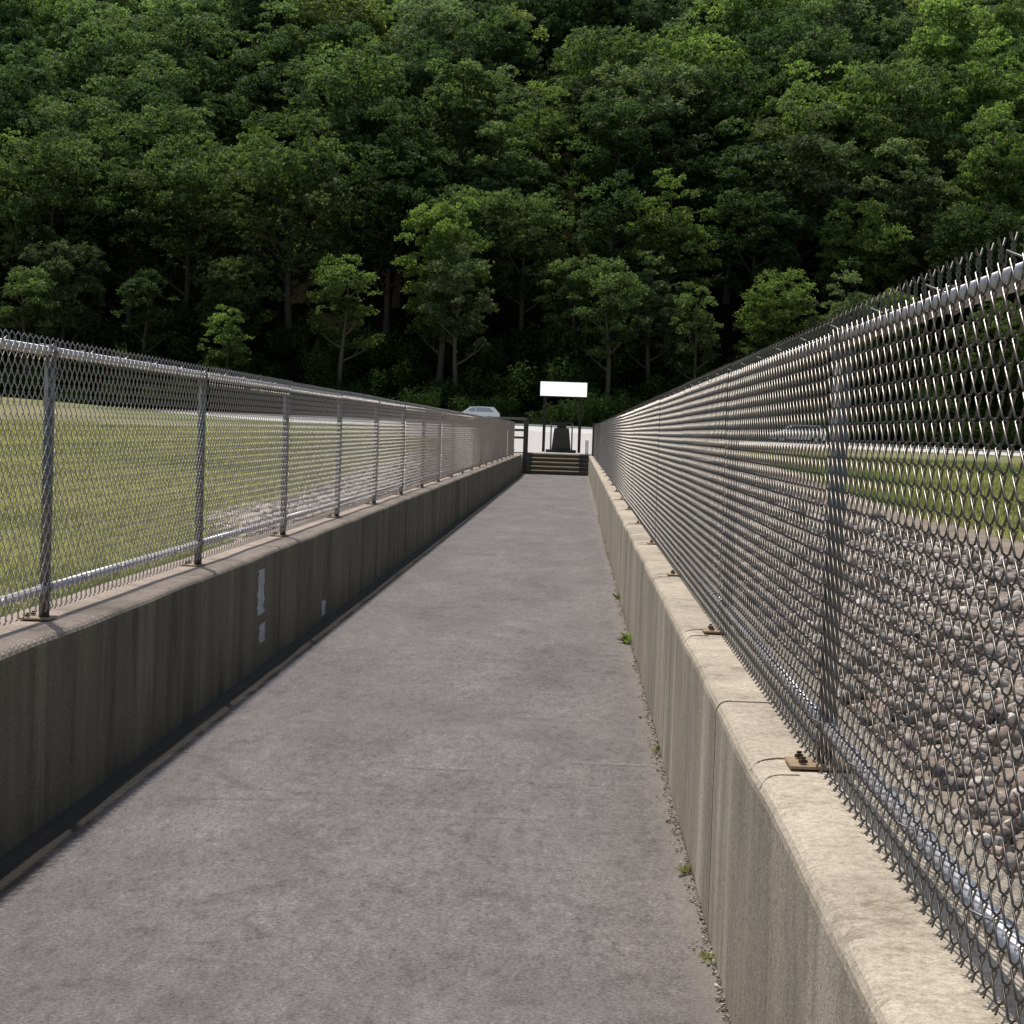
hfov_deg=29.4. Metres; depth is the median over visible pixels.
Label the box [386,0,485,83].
broadleaf tree
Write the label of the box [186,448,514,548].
gravel strip
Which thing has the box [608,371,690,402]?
shrub
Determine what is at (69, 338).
shrub
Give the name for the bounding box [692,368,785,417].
shrub
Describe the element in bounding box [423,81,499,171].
broadleaf tree
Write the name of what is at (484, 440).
chain link fence
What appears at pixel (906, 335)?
broadleaf tree
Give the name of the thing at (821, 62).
broadleaf tree
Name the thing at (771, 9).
broadleaf tree
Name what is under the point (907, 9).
broadleaf tree
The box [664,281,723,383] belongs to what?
broadleaf tree
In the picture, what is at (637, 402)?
shrub
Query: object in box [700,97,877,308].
broadleaf tree
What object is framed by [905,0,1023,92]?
broadleaf tree
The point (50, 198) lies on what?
broadleaf tree
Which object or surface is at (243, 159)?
broadleaf tree
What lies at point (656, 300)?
broadleaf tree
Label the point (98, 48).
broadleaf tree
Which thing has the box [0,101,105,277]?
broadleaf tree
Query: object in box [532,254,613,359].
broadleaf tree
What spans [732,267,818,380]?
broadleaf tree
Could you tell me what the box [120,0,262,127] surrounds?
broadleaf tree
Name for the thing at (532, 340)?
shrub
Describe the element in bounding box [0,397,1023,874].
ground
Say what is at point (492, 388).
shrub
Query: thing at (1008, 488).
verge grass
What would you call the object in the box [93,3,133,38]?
broadleaf tree
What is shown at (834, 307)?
broadleaf tree
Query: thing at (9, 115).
broadleaf tree
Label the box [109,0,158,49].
broadleaf tree
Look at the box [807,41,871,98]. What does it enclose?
broadleaf tree
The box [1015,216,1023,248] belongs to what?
broadleaf tree
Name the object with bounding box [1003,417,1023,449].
shrub
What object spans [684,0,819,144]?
broadleaf tree
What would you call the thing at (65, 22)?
broadleaf tree
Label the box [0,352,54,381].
shrub
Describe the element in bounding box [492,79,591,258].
broadleaf tree
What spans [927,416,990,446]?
shrub
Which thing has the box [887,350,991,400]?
shrub
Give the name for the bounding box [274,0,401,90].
broadleaf tree
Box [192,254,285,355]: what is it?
broadleaf tree
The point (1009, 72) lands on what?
broadleaf tree
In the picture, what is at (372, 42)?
broadleaf tree
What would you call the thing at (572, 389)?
sign
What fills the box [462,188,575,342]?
broadleaf tree
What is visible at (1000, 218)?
broadleaf tree
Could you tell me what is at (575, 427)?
road kerb
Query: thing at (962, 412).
shrub
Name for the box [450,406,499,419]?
parked car
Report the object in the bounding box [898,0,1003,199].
broadleaf tree
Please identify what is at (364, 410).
shrub
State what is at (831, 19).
broadleaf tree
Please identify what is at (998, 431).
shrub
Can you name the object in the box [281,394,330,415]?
shrub
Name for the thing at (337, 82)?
broadleaf tree
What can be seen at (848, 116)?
broadleaf tree
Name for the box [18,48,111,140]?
broadleaf tree
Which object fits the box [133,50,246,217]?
broadleaf tree
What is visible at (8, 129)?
broadleaf tree
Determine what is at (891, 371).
shrub
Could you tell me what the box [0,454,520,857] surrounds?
parapet wall
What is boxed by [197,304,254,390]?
broadleaf tree
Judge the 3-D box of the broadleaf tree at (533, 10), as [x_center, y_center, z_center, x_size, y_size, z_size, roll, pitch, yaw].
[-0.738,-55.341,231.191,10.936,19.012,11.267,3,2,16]
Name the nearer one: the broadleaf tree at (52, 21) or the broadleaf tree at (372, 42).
the broadleaf tree at (372, 42)
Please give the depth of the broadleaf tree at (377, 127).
201.99 m
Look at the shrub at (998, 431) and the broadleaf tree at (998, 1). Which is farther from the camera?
the broadleaf tree at (998, 1)
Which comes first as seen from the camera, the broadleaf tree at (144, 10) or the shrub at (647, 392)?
the shrub at (647, 392)
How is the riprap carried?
on the ground at (1006, 543)
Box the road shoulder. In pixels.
[161,411,1023,455]
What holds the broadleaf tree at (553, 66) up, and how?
on the hillside
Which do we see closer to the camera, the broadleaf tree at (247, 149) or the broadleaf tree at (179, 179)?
the broadleaf tree at (179, 179)
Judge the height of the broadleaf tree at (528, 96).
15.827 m
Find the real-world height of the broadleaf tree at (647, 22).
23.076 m
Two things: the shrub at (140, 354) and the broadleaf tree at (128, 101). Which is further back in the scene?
the broadleaf tree at (128, 101)
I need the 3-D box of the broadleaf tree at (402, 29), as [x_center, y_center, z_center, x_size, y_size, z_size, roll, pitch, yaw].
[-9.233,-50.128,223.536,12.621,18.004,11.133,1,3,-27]
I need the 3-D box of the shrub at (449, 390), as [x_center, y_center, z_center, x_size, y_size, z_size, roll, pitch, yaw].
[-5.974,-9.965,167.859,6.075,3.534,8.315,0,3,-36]
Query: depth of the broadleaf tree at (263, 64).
214.78 m
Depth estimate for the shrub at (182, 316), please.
176.01 m
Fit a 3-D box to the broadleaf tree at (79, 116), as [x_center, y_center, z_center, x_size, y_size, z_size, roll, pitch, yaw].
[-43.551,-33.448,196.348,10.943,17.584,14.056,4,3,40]
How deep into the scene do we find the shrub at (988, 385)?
172.93 m
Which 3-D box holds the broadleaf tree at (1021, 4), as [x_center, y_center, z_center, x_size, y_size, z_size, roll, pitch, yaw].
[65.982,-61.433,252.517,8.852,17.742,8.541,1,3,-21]
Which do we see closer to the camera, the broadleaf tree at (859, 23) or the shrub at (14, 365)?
the shrub at (14, 365)
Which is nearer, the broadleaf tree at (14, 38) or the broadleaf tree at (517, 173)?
the broadleaf tree at (517, 173)
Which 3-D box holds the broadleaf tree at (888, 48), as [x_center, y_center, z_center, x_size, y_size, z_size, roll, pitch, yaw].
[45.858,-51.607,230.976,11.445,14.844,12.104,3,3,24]
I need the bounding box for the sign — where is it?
[539,380,587,452]
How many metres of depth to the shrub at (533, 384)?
168.00 m
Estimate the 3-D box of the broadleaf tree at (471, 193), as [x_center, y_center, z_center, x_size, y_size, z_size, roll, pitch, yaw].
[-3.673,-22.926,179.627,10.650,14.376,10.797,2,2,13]
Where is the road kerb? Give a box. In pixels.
[140,409,1023,452]
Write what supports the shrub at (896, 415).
on the hillside
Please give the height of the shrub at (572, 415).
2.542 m
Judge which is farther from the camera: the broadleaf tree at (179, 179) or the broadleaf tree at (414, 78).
the broadleaf tree at (414, 78)
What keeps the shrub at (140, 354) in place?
on the hillside
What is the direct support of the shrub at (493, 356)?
on the hillside
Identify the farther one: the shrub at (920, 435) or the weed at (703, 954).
the shrub at (920, 435)
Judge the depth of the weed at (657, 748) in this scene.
8.33 m
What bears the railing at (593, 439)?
on the ground at (1006, 543)
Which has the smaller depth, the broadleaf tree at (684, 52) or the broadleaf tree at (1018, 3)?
the broadleaf tree at (684, 52)
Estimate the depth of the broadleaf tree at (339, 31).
213.53 m
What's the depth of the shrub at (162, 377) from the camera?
168.95 m
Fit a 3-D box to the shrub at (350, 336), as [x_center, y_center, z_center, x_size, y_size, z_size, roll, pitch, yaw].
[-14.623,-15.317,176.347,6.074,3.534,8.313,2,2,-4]
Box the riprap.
[656,460,1023,891]
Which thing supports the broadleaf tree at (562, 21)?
on the hillside
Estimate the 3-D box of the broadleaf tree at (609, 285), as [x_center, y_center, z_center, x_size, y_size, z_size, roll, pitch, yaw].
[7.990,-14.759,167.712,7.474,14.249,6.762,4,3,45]
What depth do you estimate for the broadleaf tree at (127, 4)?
256.75 m
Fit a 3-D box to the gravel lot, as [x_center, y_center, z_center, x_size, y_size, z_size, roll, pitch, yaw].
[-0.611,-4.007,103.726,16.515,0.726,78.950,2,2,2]
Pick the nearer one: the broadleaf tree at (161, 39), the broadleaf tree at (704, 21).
the broadleaf tree at (161, 39)
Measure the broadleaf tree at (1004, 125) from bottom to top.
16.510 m
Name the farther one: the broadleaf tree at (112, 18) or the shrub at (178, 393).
the broadleaf tree at (112, 18)
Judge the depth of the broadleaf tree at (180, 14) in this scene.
238.44 m
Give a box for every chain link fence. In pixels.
[0,329,514,625]
[592,224,1023,1023]
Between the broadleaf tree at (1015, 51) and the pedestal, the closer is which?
the pedestal
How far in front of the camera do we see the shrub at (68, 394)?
163.38 m
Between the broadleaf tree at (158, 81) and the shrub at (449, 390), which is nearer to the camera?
the shrub at (449, 390)
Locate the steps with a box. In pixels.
[521,453,588,475]
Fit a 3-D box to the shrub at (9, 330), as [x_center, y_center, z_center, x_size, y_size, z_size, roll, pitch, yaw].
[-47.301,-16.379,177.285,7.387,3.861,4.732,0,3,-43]
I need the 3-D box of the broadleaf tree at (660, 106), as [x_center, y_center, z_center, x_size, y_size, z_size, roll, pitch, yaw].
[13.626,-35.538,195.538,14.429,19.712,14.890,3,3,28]
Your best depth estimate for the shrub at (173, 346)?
174.44 m
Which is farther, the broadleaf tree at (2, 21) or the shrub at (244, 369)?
the broadleaf tree at (2, 21)
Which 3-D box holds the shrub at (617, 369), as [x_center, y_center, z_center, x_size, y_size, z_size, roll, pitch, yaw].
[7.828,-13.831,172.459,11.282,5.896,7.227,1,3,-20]
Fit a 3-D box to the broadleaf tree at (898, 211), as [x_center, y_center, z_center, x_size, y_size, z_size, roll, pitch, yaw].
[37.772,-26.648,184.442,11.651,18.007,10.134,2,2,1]
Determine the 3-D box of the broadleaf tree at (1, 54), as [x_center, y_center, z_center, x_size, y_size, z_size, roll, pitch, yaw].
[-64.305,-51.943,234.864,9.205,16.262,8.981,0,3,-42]
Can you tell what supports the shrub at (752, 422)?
on the hillside
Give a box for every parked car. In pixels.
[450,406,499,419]
[772,425,826,441]
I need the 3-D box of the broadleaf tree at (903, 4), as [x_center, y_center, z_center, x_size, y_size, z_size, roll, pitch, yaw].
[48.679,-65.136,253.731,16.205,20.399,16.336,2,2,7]
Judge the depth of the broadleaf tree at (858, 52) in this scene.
207.45 m
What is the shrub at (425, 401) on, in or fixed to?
on the hillside
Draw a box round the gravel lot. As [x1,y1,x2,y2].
[409,429,683,456]
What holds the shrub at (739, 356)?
on the hillside
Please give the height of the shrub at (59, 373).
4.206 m
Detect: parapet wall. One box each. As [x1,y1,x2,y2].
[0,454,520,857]
[588,456,1023,1023]
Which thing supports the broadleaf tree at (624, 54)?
on the hillside
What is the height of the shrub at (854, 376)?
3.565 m
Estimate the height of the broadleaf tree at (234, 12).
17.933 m
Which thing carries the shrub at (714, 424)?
on the hillside
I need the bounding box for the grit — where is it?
[595,515,730,1023]
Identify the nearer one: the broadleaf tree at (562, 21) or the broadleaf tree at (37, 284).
the broadleaf tree at (37, 284)
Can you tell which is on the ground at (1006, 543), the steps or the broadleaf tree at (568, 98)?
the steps
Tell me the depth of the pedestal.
66.70 m
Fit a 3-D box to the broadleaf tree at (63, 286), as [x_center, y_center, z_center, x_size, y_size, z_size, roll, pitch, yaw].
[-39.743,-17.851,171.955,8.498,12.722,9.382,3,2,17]
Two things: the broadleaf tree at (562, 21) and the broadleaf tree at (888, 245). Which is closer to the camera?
the broadleaf tree at (888, 245)
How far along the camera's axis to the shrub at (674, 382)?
168.90 m
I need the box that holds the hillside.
[0,8,1023,450]
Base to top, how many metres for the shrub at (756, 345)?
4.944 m
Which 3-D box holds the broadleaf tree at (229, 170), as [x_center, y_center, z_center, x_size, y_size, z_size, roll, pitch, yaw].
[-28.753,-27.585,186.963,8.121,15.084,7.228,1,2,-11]
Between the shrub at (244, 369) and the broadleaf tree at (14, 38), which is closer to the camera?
the shrub at (244, 369)
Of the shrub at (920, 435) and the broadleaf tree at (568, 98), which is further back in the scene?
the broadleaf tree at (568, 98)
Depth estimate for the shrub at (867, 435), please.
163.74 m
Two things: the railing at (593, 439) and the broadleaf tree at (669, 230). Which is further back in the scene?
the broadleaf tree at (669, 230)
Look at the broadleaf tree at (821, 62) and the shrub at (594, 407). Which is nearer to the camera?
the shrub at (594, 407)
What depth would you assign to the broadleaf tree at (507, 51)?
213.15 m
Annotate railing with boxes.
[471,416,528,469]
[592,423,596,454]
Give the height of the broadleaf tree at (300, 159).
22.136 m
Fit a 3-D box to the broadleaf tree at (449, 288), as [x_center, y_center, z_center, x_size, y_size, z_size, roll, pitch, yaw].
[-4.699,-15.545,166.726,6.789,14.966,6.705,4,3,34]
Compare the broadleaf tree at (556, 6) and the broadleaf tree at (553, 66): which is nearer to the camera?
the broadleaf tree at (553, 66)
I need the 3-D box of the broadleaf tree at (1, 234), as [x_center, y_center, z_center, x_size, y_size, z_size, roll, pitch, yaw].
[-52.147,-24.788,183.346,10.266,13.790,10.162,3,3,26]
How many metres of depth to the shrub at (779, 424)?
162.90 m
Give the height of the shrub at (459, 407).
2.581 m
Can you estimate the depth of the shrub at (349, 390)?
165.10 m
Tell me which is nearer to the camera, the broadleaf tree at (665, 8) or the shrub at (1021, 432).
the shrub at (1021, 432)
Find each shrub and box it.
[0,317,29,350]
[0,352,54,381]
[0,364,43,399]
[21,356,80,390]
[28,327,87,349]
[40,339,144,391]
[55,385,89,403]
[66,309,132,356]
[80,382,133,406]
[105,342,191,390]
[111,314,198,365]
[115,383,168,406]
[132,292,246,355]
[141,375,213,409]
[147,364,213,400]
[193,346,285,390]
[218,347,268,373]
[232,374,293,411]
[242,378,304,408]
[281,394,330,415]
[296,345,357,390]
[300,368,385,404]
[316,322,382,360]
[322,381,374,413]
[344,326,422,372]
[350,396,399,417]
[365,358,432,397]
[382,385,444,420]
[413,376,485,409]
[421,362,527,410]
[447,333,536,374]
[447,393,498,416]
[472,392,520,420]
[484,355,601,405]
[498,320,578,367]
[524,398,593,426]
[539,322,650,386]
[540,355,600,400]
[556,388,633,424]
[564,385,634,410]
[590,393,643,419]
[594,332,693,377]
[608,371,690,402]
[639,368,729,415]
[673,358,715,385]
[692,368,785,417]
[695,413,728,434]
[702,352,791,385]
[739,413,765,433]
[740,335,830,386]
[754,372,823,416]
[758,416,804,439]
[794,358,878,391]
[796,374,832,417]
[811,405,860,443]
[830,343,944,400]
[850,396,912,436]
[851,417,887,439]
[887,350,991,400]
[895,378,965,436]
[895,418,939,443]
[918,396,1011,435]
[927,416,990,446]
[961,356,1012,396]
[971,392,1023,429]
[984,419,1022,449]
[995,355,1023,395]
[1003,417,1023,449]
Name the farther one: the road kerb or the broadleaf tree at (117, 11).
the broadleaf tree at (117, 11)
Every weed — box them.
[617,632,631,643]
[653,745,660,752]
[676,864,691,874]
[699,950,715,961]
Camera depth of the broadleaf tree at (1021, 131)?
202.89 m
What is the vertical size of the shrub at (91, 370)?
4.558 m
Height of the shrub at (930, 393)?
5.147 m
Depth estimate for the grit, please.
6.80 m
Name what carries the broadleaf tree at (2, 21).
on the hillside
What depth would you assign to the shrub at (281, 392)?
167.59 m
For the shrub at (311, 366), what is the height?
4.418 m
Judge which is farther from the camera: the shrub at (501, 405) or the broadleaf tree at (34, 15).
the broadleaf tree at (34, 15)
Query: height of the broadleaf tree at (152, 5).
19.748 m
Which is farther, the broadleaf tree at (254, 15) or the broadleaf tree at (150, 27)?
the broadleaf tree at (254, 15)
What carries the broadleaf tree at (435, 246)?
on the hillside
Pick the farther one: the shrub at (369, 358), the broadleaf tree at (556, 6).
the broadleaf tree at (556, 6)
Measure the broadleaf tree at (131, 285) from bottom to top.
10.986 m
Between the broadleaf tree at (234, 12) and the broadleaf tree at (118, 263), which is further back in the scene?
the broadleaf tree at (234, 12)
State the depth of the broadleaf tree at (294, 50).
221.98 m
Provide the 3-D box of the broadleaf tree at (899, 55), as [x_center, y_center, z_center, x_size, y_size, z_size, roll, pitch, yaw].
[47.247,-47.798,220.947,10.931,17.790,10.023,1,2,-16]
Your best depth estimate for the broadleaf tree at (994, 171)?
183.38 m
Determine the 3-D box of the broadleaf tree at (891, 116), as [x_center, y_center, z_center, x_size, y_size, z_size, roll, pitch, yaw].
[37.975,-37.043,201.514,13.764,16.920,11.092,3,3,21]
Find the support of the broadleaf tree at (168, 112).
on the hillside
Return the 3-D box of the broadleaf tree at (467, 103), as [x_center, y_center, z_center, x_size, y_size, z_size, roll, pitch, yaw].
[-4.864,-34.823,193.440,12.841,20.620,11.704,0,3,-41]
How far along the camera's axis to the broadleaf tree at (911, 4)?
237.92 m
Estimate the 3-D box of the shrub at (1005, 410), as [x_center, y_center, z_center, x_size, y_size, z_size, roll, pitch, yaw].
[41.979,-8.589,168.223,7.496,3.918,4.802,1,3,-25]
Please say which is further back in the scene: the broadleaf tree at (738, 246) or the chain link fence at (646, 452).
the broadleaf tree at (738, 246)
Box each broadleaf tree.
[0,0,34,42]
[0,0,35,71]
[0,0,78,76]
[0,1,56,96]
[0,35,55,126]
[0,44,14,93]
[0,58,63,228]
[0,61,72,207]
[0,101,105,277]
[0,116,29,224]
[0,132,122,339]
[0,209,25,263]
[0,265,61,390]
[0,293,12,356]
[9,238,110,348]
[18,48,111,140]
[22,0,146,48]
[24,0,75,54]
[24,87,146,265]
[39,0,135,141]
[44,0,181,143]
[60,117,150,306]
[75,1,133,82]
[75,49,220,171]
[80,77,170,222]
[84,167,173,324]
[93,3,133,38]
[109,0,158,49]
[110,19,158,148]
[110,100,230,262]
[110,268,179,385]
[114,129,267,321]
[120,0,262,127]
[122,0,233,84]
[127,0,181,53]
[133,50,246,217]
[139,0,241,75]
[180,146,250,299]
[192,0,269,122]
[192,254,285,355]
[194,106,370,334]
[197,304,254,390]
[212,0,292,68]
[215,126,310,297]
[216,0,318,82]
[218,0,298,61]
[220,37,318,211]
[222,61,321,160]
[223,0,318,116]
[227,133,281,257]
[273,43,412,245]
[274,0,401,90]
[276,0,395,102]
[295,20,392,181]
[305,34,400,133]
[306,252,385,387]
[312,88,421,222]
[316,149,445,333]
[341,95,462,307]
[372,0,445,61]
[372,37,471,177]
[382,0,433,71]
[382,0,480,127]
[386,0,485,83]
[391,196,495,383]
[404,57,526,263]
[410,183,529,339]
[418,242,501,397]
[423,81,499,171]
[432,0,512,87]
[453,5,546,166]
[457,120,565,291]
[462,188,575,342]
[463,63,554,181]
[468,0,551,99]
[475,5,549,95]
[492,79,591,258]
[511,0,607,109]
[529,0,659,128]
[529,3,599,73]
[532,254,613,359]
[538,35,612,157]
[548,22,672,206]
[554,38,639,158]
[554,96,673,293]
[564,0,669,45]
[566,169,652,337]
[566,256,653,400]
[579,53,717,252]
[596,0,681,30]
[610,251,692,382]
[617,168,721,356]
[619,0,701,59]
[621,25,760,206]
[653,17,704,115]
[654,54,783,250]
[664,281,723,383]
[665,116,799,303]
[673,0,739,60]
[678,0,734,66]
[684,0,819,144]
[695,187,804,342]
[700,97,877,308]
[716,8,793,116]
[718,1,832,179]
[730,0,779,98]
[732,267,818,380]
[744,59,905,274]
[756,0,870,214]
[763,0,876,75]
[797,23,891,185]
[797,269,877,384]
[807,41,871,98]
[809,197,919,349]
[811,0,903,60]
[828,66,945,225]
[845,55,968,257]
[846,0,910,90]
[854,137,971,294]
[856,9,941,121]
[857,288,928,404]
[878,0,921,40]
[886,15,977,157]
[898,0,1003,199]
[899,0,1014,50]
[902,0,962,100]
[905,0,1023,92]
[918,200,1023,361]
[939,28,1023,189]
[940,100,1023,321]
[943,108,1023,258]
[946,290,1023,422]
[960,60,1023,205]
[961,0,1023,69]
[973,26,1023,119]
[999,115,1023,200]
[1002,0,1023,49]
[1012,0,1023,8]
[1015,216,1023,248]
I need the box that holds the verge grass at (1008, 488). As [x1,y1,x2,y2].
[723,449,1023,542]
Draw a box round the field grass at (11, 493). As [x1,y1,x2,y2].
[0,417,457,616]
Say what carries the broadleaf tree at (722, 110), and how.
on the hillside
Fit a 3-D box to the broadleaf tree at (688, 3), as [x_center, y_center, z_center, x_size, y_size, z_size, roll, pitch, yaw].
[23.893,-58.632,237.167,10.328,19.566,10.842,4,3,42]
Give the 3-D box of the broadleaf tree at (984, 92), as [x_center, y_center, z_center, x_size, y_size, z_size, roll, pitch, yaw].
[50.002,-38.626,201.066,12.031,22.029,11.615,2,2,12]
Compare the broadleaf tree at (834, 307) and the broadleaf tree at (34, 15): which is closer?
the broadleaf tree at (834, 307)
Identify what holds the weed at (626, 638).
on the path
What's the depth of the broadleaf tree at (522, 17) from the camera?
220.10 m
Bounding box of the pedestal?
[546,422,575,453]
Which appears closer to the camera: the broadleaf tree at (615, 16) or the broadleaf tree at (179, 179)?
the broadleaf tree at (179, 179)
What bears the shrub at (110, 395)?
on the hillside
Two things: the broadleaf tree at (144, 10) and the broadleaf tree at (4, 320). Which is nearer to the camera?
the broadleaf tree at (4, 320)
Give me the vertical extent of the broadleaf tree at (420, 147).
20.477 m
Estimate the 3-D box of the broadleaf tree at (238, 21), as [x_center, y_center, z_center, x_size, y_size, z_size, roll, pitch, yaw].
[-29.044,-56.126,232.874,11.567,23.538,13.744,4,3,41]
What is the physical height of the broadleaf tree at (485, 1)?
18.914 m
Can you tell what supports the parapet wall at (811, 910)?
on the ground at (1006, 543)
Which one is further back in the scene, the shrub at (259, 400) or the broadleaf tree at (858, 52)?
the broadleaf tree at (858, 52)
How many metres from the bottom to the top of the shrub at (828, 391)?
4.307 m
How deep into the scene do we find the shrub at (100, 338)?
173.91 m
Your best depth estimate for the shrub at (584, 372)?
169.02 m
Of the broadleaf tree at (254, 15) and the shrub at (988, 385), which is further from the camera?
the broadleaf tree at (254, 15)
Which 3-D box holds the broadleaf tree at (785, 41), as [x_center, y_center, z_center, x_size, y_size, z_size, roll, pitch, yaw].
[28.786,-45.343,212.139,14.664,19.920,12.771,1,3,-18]
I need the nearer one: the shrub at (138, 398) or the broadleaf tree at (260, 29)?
the shrub at (138, 398)
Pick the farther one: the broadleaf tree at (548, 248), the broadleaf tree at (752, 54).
the broadleaf tree at (752, 54)
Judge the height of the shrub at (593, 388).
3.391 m
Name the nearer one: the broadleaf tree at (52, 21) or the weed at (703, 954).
the weed at (703, 954)
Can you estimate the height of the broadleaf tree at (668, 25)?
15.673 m
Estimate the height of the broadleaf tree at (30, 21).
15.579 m
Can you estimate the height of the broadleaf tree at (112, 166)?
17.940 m
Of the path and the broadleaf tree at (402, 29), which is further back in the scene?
the broadleaf tree at (402, 29)
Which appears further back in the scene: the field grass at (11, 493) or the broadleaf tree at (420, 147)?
the broadleaf tree at (420, 147)
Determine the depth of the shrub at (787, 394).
168.06 m
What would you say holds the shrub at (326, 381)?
on the hillside
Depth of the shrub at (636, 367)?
173.75 m
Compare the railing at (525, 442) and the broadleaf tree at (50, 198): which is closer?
the railing at (525, 442)
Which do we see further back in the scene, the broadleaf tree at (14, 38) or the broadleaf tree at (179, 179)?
the broadleaf tree at (14, 38)
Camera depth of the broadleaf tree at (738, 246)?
178.97 m
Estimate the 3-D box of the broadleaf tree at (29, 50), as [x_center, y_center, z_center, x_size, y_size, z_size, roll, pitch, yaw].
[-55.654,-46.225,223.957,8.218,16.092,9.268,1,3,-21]
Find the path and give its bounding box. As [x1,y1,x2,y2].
[0,474,729,1023]
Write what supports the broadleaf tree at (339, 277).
on the hillside
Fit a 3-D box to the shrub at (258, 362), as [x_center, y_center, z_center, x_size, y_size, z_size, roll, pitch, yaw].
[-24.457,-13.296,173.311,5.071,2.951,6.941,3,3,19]
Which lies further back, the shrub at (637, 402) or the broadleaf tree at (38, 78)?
the broadleaf tree at (38, 78)
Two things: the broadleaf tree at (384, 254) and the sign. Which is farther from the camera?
the broadleaf tree at (384, 254)
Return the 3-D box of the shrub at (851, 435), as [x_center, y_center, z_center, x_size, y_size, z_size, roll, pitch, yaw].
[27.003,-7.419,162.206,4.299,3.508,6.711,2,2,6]
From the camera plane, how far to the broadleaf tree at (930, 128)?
194.81 m
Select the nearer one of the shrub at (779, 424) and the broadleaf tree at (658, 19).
the shrub at (779, 424)
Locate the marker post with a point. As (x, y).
(586, 445)
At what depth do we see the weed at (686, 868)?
6.03 m
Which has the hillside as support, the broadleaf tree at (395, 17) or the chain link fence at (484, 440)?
the broadleaf tree at (395, 17)
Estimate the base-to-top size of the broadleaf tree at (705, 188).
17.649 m
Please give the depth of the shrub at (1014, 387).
172.40 m
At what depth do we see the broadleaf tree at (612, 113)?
186.76 m
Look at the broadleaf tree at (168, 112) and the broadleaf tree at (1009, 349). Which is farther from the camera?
the broadleaf tree at (168, 112)
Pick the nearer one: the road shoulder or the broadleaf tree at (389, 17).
the road shoulder
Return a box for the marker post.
[585,439,588,454]
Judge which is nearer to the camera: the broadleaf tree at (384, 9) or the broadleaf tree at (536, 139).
the broadleaf tree at (536, 139)
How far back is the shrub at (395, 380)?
170.19 m
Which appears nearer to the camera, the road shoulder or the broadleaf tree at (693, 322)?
the road shoulder
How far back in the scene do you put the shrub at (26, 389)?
163.65 m
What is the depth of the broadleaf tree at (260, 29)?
240.40 m
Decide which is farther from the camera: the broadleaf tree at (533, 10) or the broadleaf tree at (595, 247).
the broadleaf tree at (533, 10)
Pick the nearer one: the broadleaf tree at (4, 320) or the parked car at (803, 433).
the parked car at (803, 433)
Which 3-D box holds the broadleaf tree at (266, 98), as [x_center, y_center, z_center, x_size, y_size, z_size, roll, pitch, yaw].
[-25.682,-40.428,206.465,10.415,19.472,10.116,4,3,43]
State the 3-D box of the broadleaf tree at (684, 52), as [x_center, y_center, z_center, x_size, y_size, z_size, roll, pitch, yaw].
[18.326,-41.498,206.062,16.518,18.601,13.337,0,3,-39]
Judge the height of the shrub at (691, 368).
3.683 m
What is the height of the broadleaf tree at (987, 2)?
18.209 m

